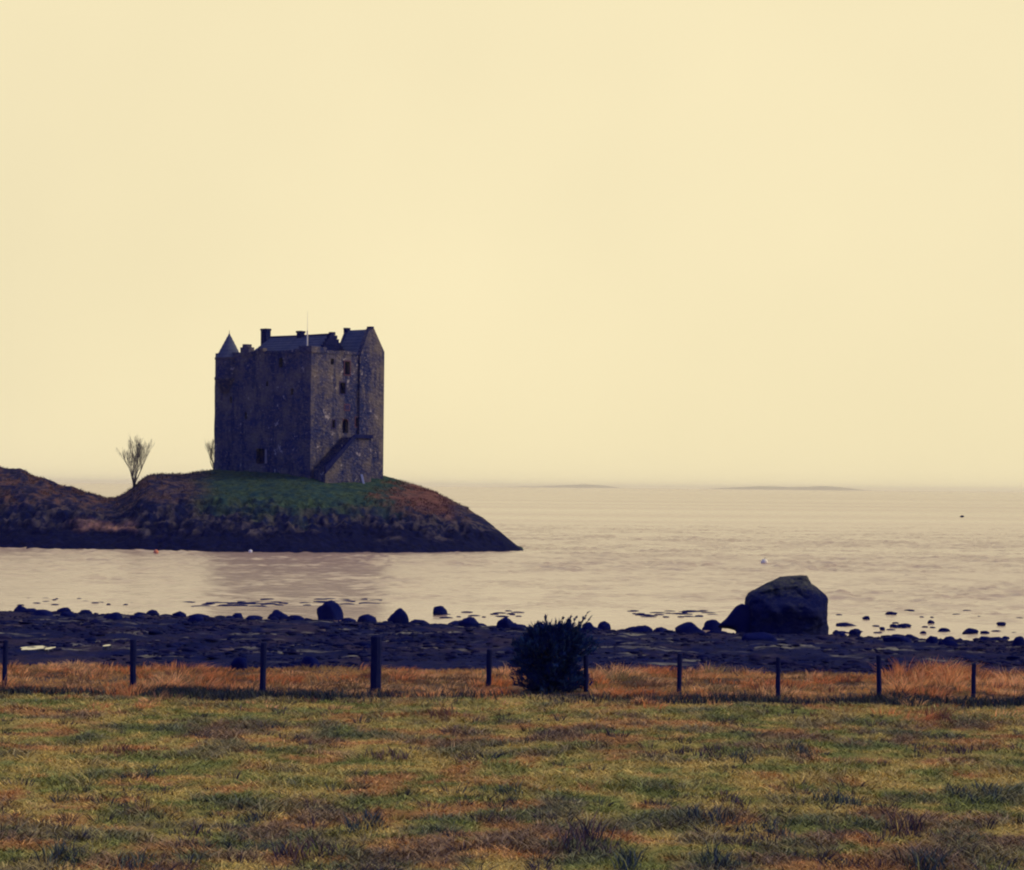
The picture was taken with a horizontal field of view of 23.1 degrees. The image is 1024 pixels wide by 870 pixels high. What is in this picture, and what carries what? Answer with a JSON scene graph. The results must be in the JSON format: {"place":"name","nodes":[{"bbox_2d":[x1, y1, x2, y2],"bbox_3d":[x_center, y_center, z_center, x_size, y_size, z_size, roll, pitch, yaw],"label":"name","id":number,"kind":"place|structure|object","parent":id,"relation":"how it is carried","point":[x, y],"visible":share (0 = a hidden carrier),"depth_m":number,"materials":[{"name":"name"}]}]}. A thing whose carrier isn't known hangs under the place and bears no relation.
{"place":"outdoors","nodes":[
{"label":"outdoors","id":0,"kind":"place"},
{"bbox_2d":[0,467,523,552],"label":"island","id":1,"kind":"structure","parent":0,"point":[31,519],"depth_m":286.89,"materials":[{"name":"plant"}]},
{"bbox_2d":[117,435,154,487],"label":"bare tree","id":2,"kind":"object","parent":1,"relation":"on","point":[136,460],"visible":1,"depth_m":298.55,"materials":[{"name":"brown plant"}]},
{"bbox_2d":[204,439,213,469],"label":"bare tree","id":3,"kind":"object","parent":1,"relation":"on","point":[211,452],"visible":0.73,"depth_m":317.72,"materials":[{"name":"brown plant"}]},
{"bbox_2d":[0,466,468,520],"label":"bracken","id":4,"kind":"object","parent":1,"relation":"on","point":[369,493],"visible":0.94,"depth_m":296.19,"materials":[{"name":"plant"}]},
{"bbox_2d":[214,313,383,482],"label":"castle","id":5,"kind":"structure","parent":1,"relation":"on","point":[300,403],"depth_m":305.26,"materials":[{"name":"stone"}]},
{"bbox_2d":[259,448,266,463],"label":"lower doorway","id":6,"kind":"structure","parent":5,"relation":"in","point":[262,451],"depth_m":306.34,"materials":[{"name":"stone"}]},
{"bbox_2d":[331,419,335,428],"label":"window","id":7,"kind":"structure","parent":5,"relation":"in","point":[331,419],"depth_m":303.10,"materials":[{"name":"glass"}]},
{"bbox_2d":[339,381,345,394],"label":"window","id":8,"kind":"structure","parent":5,"relation":"in","point":[340,384],"depth_m":304.44,"materials":[{"name":"glass"}]},
{"bbox_2d":[342,419,347,432],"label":"window","id":9,"kind":"structure","parent":5,"relation":"in","point":[343,420],"depth_m":304.88,"materials":[{"name":"glass"}]},
{"bbox_2d":[344,360,350,375],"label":"window","id":10,"kind":"structure","parent":5,"relation":"in","point":[345,363],"depth_m":305.03,"materials":[{"name":"glass"}]},
{"bbox_2d":[0,482,1023,671],"bbox_3d":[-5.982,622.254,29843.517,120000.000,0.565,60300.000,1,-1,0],"label":"water","id":11,"kind":"structure","parent":0,"point":[612,557],"depth_m":231.62,"materials":[{"name":"beige liquid"}]},
{"bbox_2d":[433,606,446,614],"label":"boulder","id":12,"kind":"object","parent":11,"relation":"in","point":[439,610],"visible":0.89,"depth_m":145.12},
{"bbox_2d":[18,598,1020,632],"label":"seaweed","id":13,"kind":"object","parent":11,"relation":"on","point":[242,603],"visible":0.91,"depth_m":152.55,"materials":[{"name":"plant"}]},
{"bbox_2d":[761,558,767,563],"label":"mooring buoy","id":14,"kind":"object","parent":11,"relation":"on","point":[764,561],"visible":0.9,"depth_m":247.92,"materials":[{"name":"beige paint"}]},
{"bbox_2d":[836,622,855,625],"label":"shallow rock","id":15,"kind":"object","parent":11,"relation":"in","point":[846,624],"visible":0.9,"depth_m":137.62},
{"bbox_2d":[885,611,896,614],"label":"shallow rock","id":16,"kind":"object","parent":11,"relation":"in","point":[891,613],"visible":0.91,"depth_m":150.13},
{"bbox_2d":[898,623,911,626],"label":"shallow rock","id":17,"kind":"object","parent":11,"relation":"in","point":[904,625],"visible":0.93,"depth_m":137.15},
{"bbox_2d":[962,628,978,633],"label":"boulder","id":18,"kind":"object","parent":11,"relation":"in","point":[970,631],"visible":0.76,"depth_m":131.06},
{"bbox_2d":[996,622,1005,625],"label":"shallow rock","id":19,"kind":"object","parent":11,"relation":"in","point":[1001,623],"visible":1,"depth_m":139.69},
{"bbox_2d":[0,662,1023,869],"bbox_3d":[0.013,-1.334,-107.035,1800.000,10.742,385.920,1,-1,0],"label":"field","id":20,"kind":"structure","parent":0,"point":[398,811],"depth_m":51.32,"materials":[{"name":"plant"}]},
{"bbox_2d":[2,640,7,687],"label":"fence post","id":21,"kind":"object","parent":20,"relation":"on","point":[5,658],"visible":0.73,"depth_m":70.82,"materials":[{"name":"brown wood"}]},
{"bbox_2d":[30,835,87,868],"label":"rush clump","id":22,"kind":"object","parent":20,"relation":"on","point":[61,852],"visible":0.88,"depth_m":37.87,"materials":[{"name":"plant"}]},
{"bbox_2d":[89,741,145,756],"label":"rush clump","id":23,"kind":"object","parent":20,"relation":"on","point":[107,749],"visible":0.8,"depth_m":53.69,"materials":[{"name":"plant"}]},
{"bbox_2d":[106,847,155,869],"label":"rush clump","id":24,"kind":"object","parent":20,"relation":"on","point":[136,859],"visible":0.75,"depth_m":37.34,"materials":[{"name":"plant"}]},
{"bbox_2d":[130,639,136,686],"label":"fence post","id":25,"kind":"object","parent":20,"relation":"on","point":[133,651],"visible":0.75,"depth_m":69.81,"materials":[{"name":"brown wood"}]},
{"bbox_2d":[111,763,165,781],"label":"rush clump","id":26,"kind":"object","parent":20,"relation":"on","point":[151,773],"visible":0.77,"depth_m":49.12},
{"bbox_2d":[175,816,212,847],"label":"rush clump","id":27,"kind":"object","parent":20,"relation":"on","point":[195,829],"visible":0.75,"depth_m":41.13,"materials":[{"name":"plant"}]},
{"bbox_2d":[231,657,247,670],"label":"boulder","id":28,"kind":"object","parent":20,"relation":"on","point":[238,663],"visible":0.69,"depth_m":78.22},
{"bbox_2d":[234,809,268,829],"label":"rush clump","id":29,"kind":"object","parent":20,"relation":"on","point":[254,818],"visible":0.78,"depth_m":42.82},
{"bbox_2d":[259,641,266,692],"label":"fence post","id":30,"kind":"object","parent":20,"relation":"on","point":[263,652],"visible":0.68,"depth_m":68.81,"materials":[{"name":"brown wood"}]},
{"bbox_2d":[263,833,341,863],"bbox_3d":[-3.294,6.423,39.287,1.461,0.451,2.513,1,-1,0],"label":"rush clump","id":31,"kind":"object","parent":20,"relation":"on","point":[296,851],"visible":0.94,"depth_m":38.74,"materials":[{"name":"plant"}]},
{"bbox_2d":[296,694,322,704],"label":"rush clump","id":32,"kind":"object","parent":20,"relation":"on","point":[311,700],"visible":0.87,"depth_m":65.93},
{"bbox_2d":[301,656,320,669],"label":"boulder","id":33,"kind":"object","parent":20,"relation":"on","point":[307,660],"visible":0.62,"depth_m":79.73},
{"bbox_2d":[339,804,399,835],"bbox_3d":[-2.447,6.495,42.273,1.210,0.460,2.578,1,-1,0],"label":"rush clump","id":34,"kind":"object","parent":20,"relation":"on","point":[371,825],"visible":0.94,"depth_m":41.95,"materials":[{"name":"plant"}]},
{"bbox_2d":[370,635,381,690],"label":"fence post","id":35,"kind":"object","parent":20,"relation":"on","point":[375,664],"visible":0.81,"depth_m":70.75,"materials":[{"name":"brown wood"}]},
{"bbox_2d":[359,745,411,761],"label":"rush clump","id":36,"kind":"object","parent":20,"relation":"on","point":[393,754],"visible":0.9,"depth_m":53.24,"materials":[{"name":"plant"}]},
{"bbox_2d":[428,699,457,720],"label":"rush clump","id":37,"kind":"object","parent":20,"relation":"on","point":[445,713],"visible":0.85,"depth_m":61.76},
{"bbox_2d":[453,748,480,764],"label":"rush clump","id":38,"kind":"object","parent":20,"relation":"on","point":[463,757],"visible":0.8,"depth_m":53.06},
{"bbox_2d":[486,649,491,686],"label":"fence post","id":39,"kind":"object","parent":20,"relation":"on","point":[488,667],"visible":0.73,"depth_m":72.31,"materials":[{"name":"brown wood"}]},
{"bbox_2d":[482,780,524,804],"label":"rush clump","id":40,"kind":"object","parent":20,"relation":"on","point":[506,791],"visible":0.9,"depth_m":46.66,"materials":[{"name":"plant"}]},
{"bbox_2d":[0,655,1023,721],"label":"dry grass","id":41,"kind":"structure","parent":20,"relation":"on","point":[900,680],"depth_m":74.00,"materials":[{"name":"plant"}]},
{"bbox_2d":[0,682,1023,709],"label":"rank grass","id":42,"kind":"structure","parent":20,"relation":"on","point":[217,694],"depth_m":68.33,"materials":[{"name":"plant"}]},
{"bbox_2d":[507,611,603,693],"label":"gorse bush","id":43,"kind":"object","parent":20,"relation":"on","point":[547,655],"visible":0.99,"depth_m":70.96,"materials":[{"name":"green plant"}]},
{"bbox_2d":[544,808,621,858],"bbox_3d":[1.202,6.333,39.831,1.464,0.677,2.557,1,-1,0],"label":"rush clump","id":44,"kind":"object","parent":20,"relation":"on","point":[571,834],"visible":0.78,"depth_m":40.09,"materials":[{"name":"plant"}]},
{"bbox_2d":[583,655,588,691],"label":"fence post","id":45,"kind":"object","parent":20,"relation":"on","point":[586,670],"visible":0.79,"depth_m":71.32,"materials":[{"name":"brown wood"}]},
{"bbox_2d":[607,838,645,869],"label":"rush clump","id":46,"kind":"object","parent":20,"relation":"on","point":[631,859],"visible":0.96,"depth_m":38.02,"materials":[{"name":"plant"}]},
{"bbox_2d":[677,653,681,693],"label":"fence post","id":47,"kind":"object","parent":20,"relation":"on","point":[679,670],"visible":0.73,"depth_m":71.32,"materials":[{"name":"brown wood"}]},
{"bbox_2d":[660,741,722,758],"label":"rush clump","id":48,"kind":"object","parent":20,"relation":"on","point":[699,753],"visible":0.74,"depth_m":54.41,"materials":[{"name":"plant"}]},
{"bbox_2d":[675,802,745,827],"bbox_3d":[3.439,6.565,43.529,1.299,0.491,2.386,1,-1,0],"label":"rush clump","id":49,"kind":"object","parent":20,"relation":"on","point":[714,818],"visible":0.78,"depth_m":43.26,"materials":[{"name":"plant"}]},
{"bbox_2d":[693,837,740,869],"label":"rush clump","id":50,"kind":"object","parent":20,"relation":"on","point":[725,859],"visible":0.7,"depth_m":38.22,"materials":[{"name":"plant"}]},
{"bbox_2d":[718,788,752,810],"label":"rush clump","id":51,"kind":"object","parent":20,"relation":"on","point":[736,799],"visible":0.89,"depth_m":45.72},
{"bbox_2d":[722,748,758,763],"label":"rush clump","id":52,"kind":"object","parent":20,"relation":"on","point":[742,756],"visible":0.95,"depth_m":53.15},
{"bbox_2d":[731,815,796,839],"bbox_3d":[4.134,6.592,41.901,1.292,0.340,2.226,1,-1,0],"label":"rush clump","id":53,"kind":"object","parent":20,"relation":"on","point":[767,829],"visible":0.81,"depth_m":41.83,"materials":[{"name":"plant"}]},
{"bbox_2d":[775,657,780,697],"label":"fence post","id":54,"kind":"object","parent":20,"relation":"on","point":[778,669],"visible":0.69,"depth_m":69.82,"materials":[{"name":"brown wood"}]},
{"bbox_2d":[784,738,821,759],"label":"rush clump","id":55,"kind":"object","parent":20,"relation":"on","point":[801,747],"visible":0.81,"depth_m":54.69,"materials":[{"name":"plant"}]},
{"bbox_2d":[806,787,864,808],"bbox_3d":[5.885,6.615,45.494,1.013,0.461,2.318,1,-1,-9],"label":"rush clump","id":56,"kind":"object","parent":20,"relation":"on","point":[829,799],"visible":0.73,"depth_m":45.51,"materials":[{"name":"plant"}]},
{"bbox_2d":[876,655,881,696],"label":"fence post","id":57,"kind":"object","parent":20,"relation":"on","point":[878,676],"visible":0.69,"depth_m":69.83,"materials":[{"name":"brown wood"}]},
{"bbox_2d":[883,807,933,839],"bbox_3d":[6.611,6.522,41.933,0.997,0.482,2.363,1,-1,0],"label":"rush clump","id":58,"kind":"object","parent":20,"relation":"on","point":[914,826],"visible":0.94,"depth_m":41.99,"materials":[{"name":"plant"}]},
{"bbox_2d":[888,841,963,869],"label":"rush clump","id":59,"kind":"object","parent":20,"relation":"on","point":[923,862],"visible":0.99,"depth_m":38.15,"materials":[{"name":"plant"}]},
{"bbox_2d":[906,741,975,754],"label":"rush clump","id":60,"kind":"object","parent":20,"relation":"on","point":[955,748],"visible":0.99,"depth_m":55.18,"materials":[{"name":"plant"}]},
{"bbox_2d":[931,708,956,723],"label":"rush clump","id":61,"kind":"object","parent":20,"relation":"on","point":[943,715],"visible":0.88,"depth_m":62.84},
{"bbox_2d":[935,779,983,807],"bbox_3d":[8.433,6.719,46.955,0.828,0.409,2.557,1,-1,0],"label":"rush clump","id":62,"kind":"object","parent":20,"relation":"on","point":[950,789],"visible":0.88,"depth_m":46.99,"materials":[{"name":"plant"}]},
{"bbox_2d":[971,663,975,697],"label":"fence post","id":63,"kind":"object","parent":20,"relation":"on","point":[973,681],"visible":0.69,"depth_m":70.32,"materials":[{"name":"brown wood"}]},
{"bbox_2d":[971,779,1007,804],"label":"rush clump","id":64,"kind":"object","parent":20,"relation":"on","point":[994,795],"visible":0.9,"depth_m":47.13,"materials":[{"name":"plant"}]},
{"bbox_2d":[0,611,1023,674],"bbox_3d":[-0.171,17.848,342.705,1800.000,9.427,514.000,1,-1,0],"label":"beach","id":65,"kind":"structure","parent":0,"point":[23,636],"depth_m":100.73,"materials":[{"name":"stone"}]},
{"bbox_2d":[14,605,26,611],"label":"waterline rock","id":66,"kind":"object","parent":65,"relation":"on","point":[20,608],"visible":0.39,"depth_m":141.96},
{"bbox_2d":[22,608,36,612],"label":"waterline rock","id":67,"kind":"object","parent":65,"relation":"on","point":[29,610],"visible":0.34,"depth_m":139.43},
{"bbox_2d":[20,646,47,650],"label":"beach pool","id":68,"kind":"structure","parent":65,"relation":"on","point":[35,648],"depth_m":91.47,"materials":[{"name":"beige liquid"}]},
{"bbox_2d":[31,609,52,615],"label":"boulder","id":69,"kind":"object","parent":65,"relation":"on","point":[39,612],"visible":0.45,"depth_m":131.09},
{"bbox_2d":[43,647,55,662],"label":"beach pool","id":70,"kind":"structure","parent":65,"relation":"on","point":[48,649],"depth_m":91.57,"materials":[{"name":"beige liquid"}]},
{"bbox_2d":[57,607,70,611],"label":"waterline rock","id":71,"kind":"object","parent":65,"relation":"on","point":[66,609],"visible":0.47,"depth_m":138.82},
{"bbox_2d":[60,611,75,617],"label":"boulder","id":72,"kind":"object","parent":65,"relation":"on","point":[68,614],"visible":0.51,"depth_m":131.63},
{"bbox_2d":[80,610,92,613],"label":"waterline rock","id":73,"kind":"object","parent":65,"relation":"on","point":[88,611],"visible":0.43,"depth_m":141.39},
{"bbox_2d":[102,644,111,650],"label":"beach pool","id":74,"kind":"structure","parent":65,"relation":"on","point":[106,647],"depth_m":94.02,"materials":[{"name":"grey liquid"}]},
{"bbox_2d":[103,612,122,619],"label":"boulder","id":75,"kind":"object","parent":65,"relation":"on","point":[115,616],"visible":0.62,"depth_m":129.60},
{"bbox_2d":[130,614,144,618],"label":"boulder","id":76,"kind":"object","parent":65,"relation":"on","point":[134,616],"visible":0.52,"depth_m":128.64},
{"bbox_2d":[146,610,158,614],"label":"waterline rock","id":77,"kind":"object","parent":65,"relation":"on","point":[149,612],"visible":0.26,"depth_m":138.86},
{"bbox_2d":[172,611,186,616],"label":"waterline rock","id":78,"kind":"object","parent":65,"relation":"on","point":[179,614],"visible":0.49,"depth_m":136.72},
{"bbox_2d":[187,615,203,621],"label":"boulder","id":79,"kind":"object","parent":65,"relation":"on","point":[197,618],"visible":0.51,"depth_m":125.60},
{"bbox_2d":[187,613,208,616],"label":"waterline rock","id":80,"kind":"object","parent":65,"relation":"on","point":[202,615],"visible":0.34,"depth_m":138.58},
{"bbox_2d":[232,613,242,617],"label":"waterline rock","id":81,"kind":"object","parent":65,"relation":"on","point":[237,615],"visible":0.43,"depth_m":138.63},
{"bbox_2d":[246,615,254,619],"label":"waterline rock","id":82,"kind":"object","parent":65,"relation":"on","point":[250,617],"visible":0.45,"depth_m":134.67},
{"bbox_2d":[267,610,288,618],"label":"boulder","id":83,"kind":"object","parent":65,"relation":"on","point":[278,614],"visible":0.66,"depth_m":139.07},
{"bbox_2d":[289,615,303,619],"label":"waterline rock","id":84,"kind":"object","parent":65,"relation":"on","point":[295,617],"visible":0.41,"depth_m":134.47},
{"bbox_2d":[317,600,343,620],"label":"boulder","id":85,"kind":"object","parent":65,"relation":"on","point":[331,609],"visible":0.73,"depth_m":138.47,"materials":[{"name":"stone"}]},
{"bbox_2d":[342,618,354,621],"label":"waterline rock","id":86,"kind":"object","parent":65,"relation":"on","point":[349,619],"visible":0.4,"depth_m":135.37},
{"bbox_2d":[357,614,376,621],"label":"boulder","id":87,"kind":"object","parent":65,"relation":"on","point":[366,617],"visible":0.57,"depth_m":137.08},
{"bbox_2d":[387,608,408,623],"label":"boulder","id":88,"kind":"object","parent":65,"relation":"on","point":[399,615],"visible":0.66,"depth_m":131.00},
{"bbox_2d":[410,619,427,622],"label":"waterline rock","id":89,"kind":"object","parent":65,"relation":"on","point":[414,620],"visible":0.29,"depth_m":133.87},
{"bbox_2d":[458,617,479,625],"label":"boulder","id":90,"kind":"object","parent":65,"relation":"on","point":[469,621],"visible":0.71,"depth_m":128.59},
{"bbox_2d":[496,617,513,627],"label":"boulder","id":91,"kind":"object","parent":65,"relation":"on","point":[505,622],"visible":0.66,"depth_m":126.07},
{"bbox_2d":[582,622,596,629],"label":"boulder","id":92,"kind":"object","parent":65,"relation":"on","point":[589,625],"visible":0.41,"depth_m":123.59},
{"bbox_2d":[597,621,610,629],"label":"boulder","id":93,"kind":"object","parent":65,"relation":"on","point":[603,625],"visible":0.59,"depth_m":131.66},
{"bbox_2d":[632,625,652,631],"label":"boulder","id":94,"kind":"object","parent":65,"relation":"on","point":[643,628],"visible":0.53,"depth_m":121.09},
{"bbox_2d":[653,627,667,631],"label":"waterline rock","id":95,"kind":"object","parent":65,"relation":"on","point":[659,629],"visible":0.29,"depth_m":128.99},
{"bbox_2d":[675,622,704,633],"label":"boulder","id":96,"kind":"object","parent":65,"relation":"on","point":[688,627],"visible":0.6,"depth_m":121.00,"materials":[{"name":"stone"}]},
{"bbox_2d":[702,619,721,630],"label":"boulder","id":97,"kind":"object","parent":65,"relation":"on","point":[712,624],"visible":0.54,"depth_m":131.58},
{"bbox_2d":[706,630,724,632],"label":"waterline rock","id":98,"kind":"object","parent":65,"relation":"on","point":[712,631],"visible":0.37,"depth_m":124.78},
{"bbox_2d":[719,604,751,632],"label":"slab rock","id":99,"kind":"object","parent":65,"relation":"on","point":[738,619],"visible":0.72,"depth_m":125.09,"materials":[{"name":"stone"}]},
{"bbox_2d":[742,632,777,640],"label":"boulder","id":100,"kind":"object","parent":65,"relation":"on","point":[764,636],"visible":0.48,"depth_m":111.95,"materials":[{"name":"stone"}]},
{"bbox_2d":[745,575,828,634],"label":"huge boulder","id":101,"kind":"object","parent":65,"relation":"on","point":[797,604],"visible":0.81,"depth_m":124.82,"materials":[{"name":"stone"}]},
{"bbox_2d":[834,631,845,635],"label":"waterline rock","id":102,"kind":"object","parent":65,"relation":"on","point":[841,633],"visible":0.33,"depth_m":124.08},
{"bbox_2d":[849,629,861,635],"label":"boulder","id":103,"kind":"object","parent":65,"relation":"on","point":[856,632],"visible":0.63,"depth_m":128.15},
{"bbox_2d":[882,636,911,641],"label":"boulder","id":104,"kind":"object","parent":65,"relation":"on","point":[896,638],"visible":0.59,"depth_m":112.05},
{"bbox_2d":[905,634,918,638],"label":"waterline rock","id":105,"kind":"object","parent":65,"relation":"on","point":[909,636],"visible":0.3,"depth_m":123.94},
{"bbox_2d":[926,636,937,642],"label":"boulder","id":106,"kind":"object","parent":65,"relation":"on","point":[932,639],"visible":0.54,"depth_m":113.71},
{"bbox_2d":[938,639,958,646],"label":"boulder","id":107,"kind":"object","parent":65,"relation":"on","point":[946,642],"visible":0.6,"depth_m":110.58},
{"bbox_2d":[980,636,990,639],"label":"waterline rock","id":108,"kind":"object","parent":65,"relation":"on","point":[983,637],"visible":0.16,"depth_m":122.91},
{"bbox_2d":[986,637,1003,639],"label":"waterline rock","id":109,"kind":"object","parent":65,"relation":"on","point":[995,638],"visible":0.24,"depth_m":121.29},
{"bbox_2d":[1012,636,1023,645],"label":"boulder","id":110,"kind":"object","parent":65,"relation":"on","point":[1018,640],"visible":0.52,"depth_m":112.73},
{"bbox_2d":[0,0,1023,491],"label":"sky","id":111,"kind":"structure","parent":0,"point":[689,244],"materials":[{"name":"beige"}]},
{"bbox_2d":[504,484,617,487],"bbox_3d":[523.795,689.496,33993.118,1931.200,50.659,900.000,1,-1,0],"label":"hill","id":112,"kind":"structure","parent":0,"point":[581,486],"depth_m":33708.46,"materials":[{"name":"grey"}]},
{"bbox_2d":[710,486,870,490],"bbox_3d":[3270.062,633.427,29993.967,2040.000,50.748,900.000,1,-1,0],"label":"island","id":113,"kind":"structure","parent":0,"point":[797,488],"depth_m":29671.27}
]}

